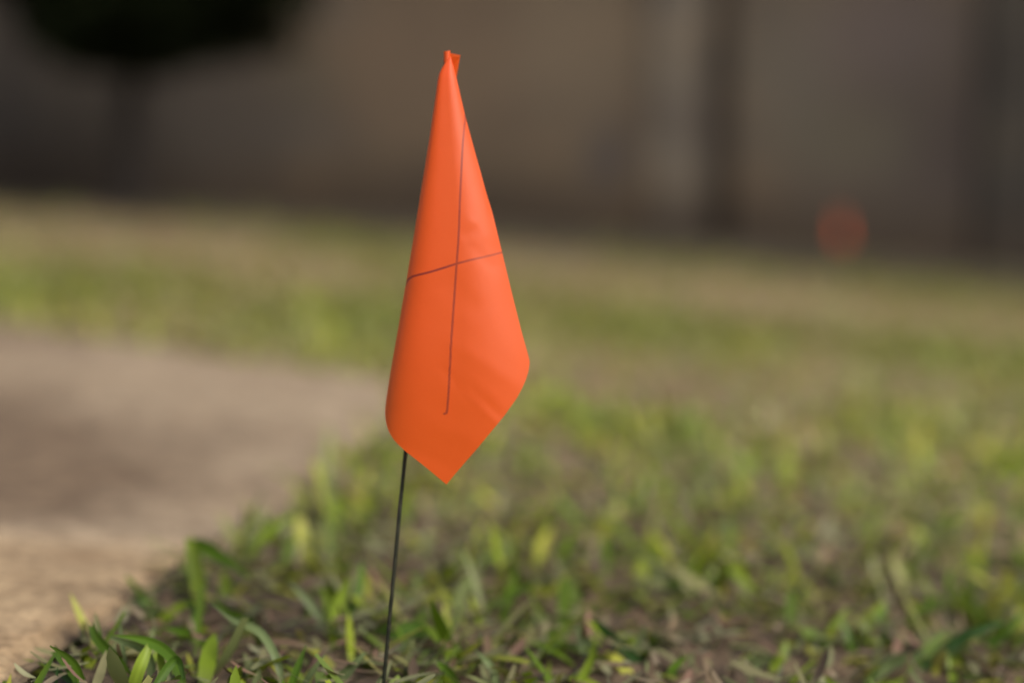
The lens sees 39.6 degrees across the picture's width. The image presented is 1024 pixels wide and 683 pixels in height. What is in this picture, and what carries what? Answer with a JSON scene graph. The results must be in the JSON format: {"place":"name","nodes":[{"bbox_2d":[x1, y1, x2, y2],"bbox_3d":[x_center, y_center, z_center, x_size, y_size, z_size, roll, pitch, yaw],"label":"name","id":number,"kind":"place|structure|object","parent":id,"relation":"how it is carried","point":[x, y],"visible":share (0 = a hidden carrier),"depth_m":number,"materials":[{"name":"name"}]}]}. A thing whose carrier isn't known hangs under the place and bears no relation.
{"place":"outdoors","nodes":[
{"label":"outdoors","id":0,"kind":"place"},
{"bbox_2d":[0,540,219,682],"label":"path","id":1,"kind":"structure","parent":0,"point":[40,583],"depth_m":0.60,"materials":[{"name":"beige concrete"}]},
{"bbox_2d":[0,322,388,556],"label":"path","id":2,"kind":"structure","parent":0,"point":[108,443],"depth_m":0.97,"materials":[{"name":"concrete"}]},
{"bbox_2d":[0,198,1023,682],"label":"ground","id":3,"kind":"structure","parent":0,"point":[720,652],"depth_m":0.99,"materials":[{"name":"green plant"}]},
{"bbox_2d":[43,645,85,682],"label":"grass tuft","id":4,"kind":"object","parent":3,"relation":"on","point":[74,664],"visible":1,"depth_m":0.49,"materials":[{"name":"green plant"}]},
{"bbox_2d":[89,609,185,682],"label":"grass tuft","id":5,"kind":"object","parent":3,"relation":"on","point":[146,661],"visible":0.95,"depth_m":0.50,"materials":[{"name":"green plant"}]},
{"bbox_2d":[0,0,322,212],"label":"clipped tree","id":6,"kind":"object","parent":3,"relation":"on","point":[131,43],"visible":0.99,"depth_m":5.68,"materials":[{"name":"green plant"}]},
{"bbox_2d":[139,594,205,647],"bbox_3d":[-0.138,0.115,0.579,0.028,0.023,0.056,-2,6,-14],"label":"grass tuft","id":7,"kind":"object","parent":3,"relation":"on","point":[168,617],"visible":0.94,"depth_m":0.58,"materials":[{"name":"green plant"}]},
{"bbox_2d":[185,534,252,611],"bbox_3d":[-0.130,0.099,0.614,0.026,0.040,0.041,-3,6,-23],"label":"grass tuft","id":8,"kind":"object","parent":3,"relation":"on","point":[195,549],"visible":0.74,"depth_m":0.60,"materials":[{"name":"green plant"}]},
{"bbox_2d":[210,599,283,682],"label":"grass tuft","id":9,"kind":"object","parent":3,"relation":"on","point":[229,614],"visible":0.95,"depth_m":0.52,"materials":[{"name":"green plant"}]},
{"bbox_2d":[288,562,364,630],"bbox_3d":[-0.073,0.107,0.583,0.035,0.028,0.014,-4,7,-33],"label":"grass tuft","id":10,"kind":"object","parent":3,"relation":"on","point":[330,604],"visible":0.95,"depth_m":0.58,"materials":[{"name":"green plant"}]},
{"bbox_2d":[288,645,366,682],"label":"grass tuft","id":11,"kind":"object","parent":3,"relation":"on","point":[348,670],"visible":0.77,"depth_m":0.51,"materials":[{"name":"green plant"}]},
{"bbox_2d":[374,621,457,652],"bbox_3d":[-0.051,0.120,0.573,0.056,0.014,0.022,4,7,33],"label":"grass tuft","id":12,"kind":"object","parent":3,"relation":"on","point":[406,627],"visible":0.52,"depth_m":0.57,"materials":[{"name":"green plant"}]},
{"bbox_2d":[382,51,529,682],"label":"marking flag","id":13,"kind":"object","parent":3,"relation":"on","point":[459,369],"visible":1,"depth_m":0.49,"materials":[{"name":"orange plastic"}]},
{"bbox_2d":[436,650,498,682],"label":"grass tuft","id":14,"kind":"object","parent":3,"relation":"on","point":[449,672],"visible":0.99,"depth_m":0.52,"materials":[{"name":"green plant"}]},
{"bbox_2d":[0,196,1023,682],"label":"dry thatch","id":15,"kind":"object","parent":3,"relation":"on","point":[674,634],"visible":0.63,"depth_m":0.87,"materials":[{"name":"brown plant"}]},
{"bbox_2d":[0,0,1023,271],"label":"boundary wall","id":16,"kind":"structure","parent":3,"relation":"on","point":[890,128],"depth_m":7.22,"materials":[{"name":"paint"}]},
{"bbox_2d":[512,617,645,682],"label":"grass tuft","id":17,"kind":"object","parent":3,"relation":"on","point":[631,654],"visible":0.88,"depth_m":0.56,"materials":[{"name":"green plant"}]},
{"bbox_2d":[668,640,788,680],"bbox_3d":[0.085,0.128,0.565,0.061,0.017,0.010,-4,7,-31],"label":"grass tuft","id":18,"kind":"object","parent":3,"relation":"on","point":[776,661],"visible":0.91,"depth_m":0.57,"materials":[{"name":"green plant"}]},
{"bbox_2d":[836,212,845,259],"bbox_3d":[1.461,-0.459,6.307,0.051,0.231,0.024,-3,7,-29],"label":"marking flag","id":19,"kind":"object","parent":3,"relation":"on","point":[841,235],"visible":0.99,"depth_m":6.30,"materials":[{"name":"orange plastic"}]},
{"bbox_2d":[825,604,909,682],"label":"grass tuft","id":20,"kind":"object","parent":3,"relation":"on","point":[836,622],"visible":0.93,"depth_m":0.61,"materials":[{"name":"green plant"}]},
{"bbox_2d":[861,581,1023,682],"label":"grass tuft","id":21,"kind":"object","parent":3,"relation":"on","point":[958,641],"visible":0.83,"depth_m":0.59,"materials":[{"name":"green plant"}]}
]}

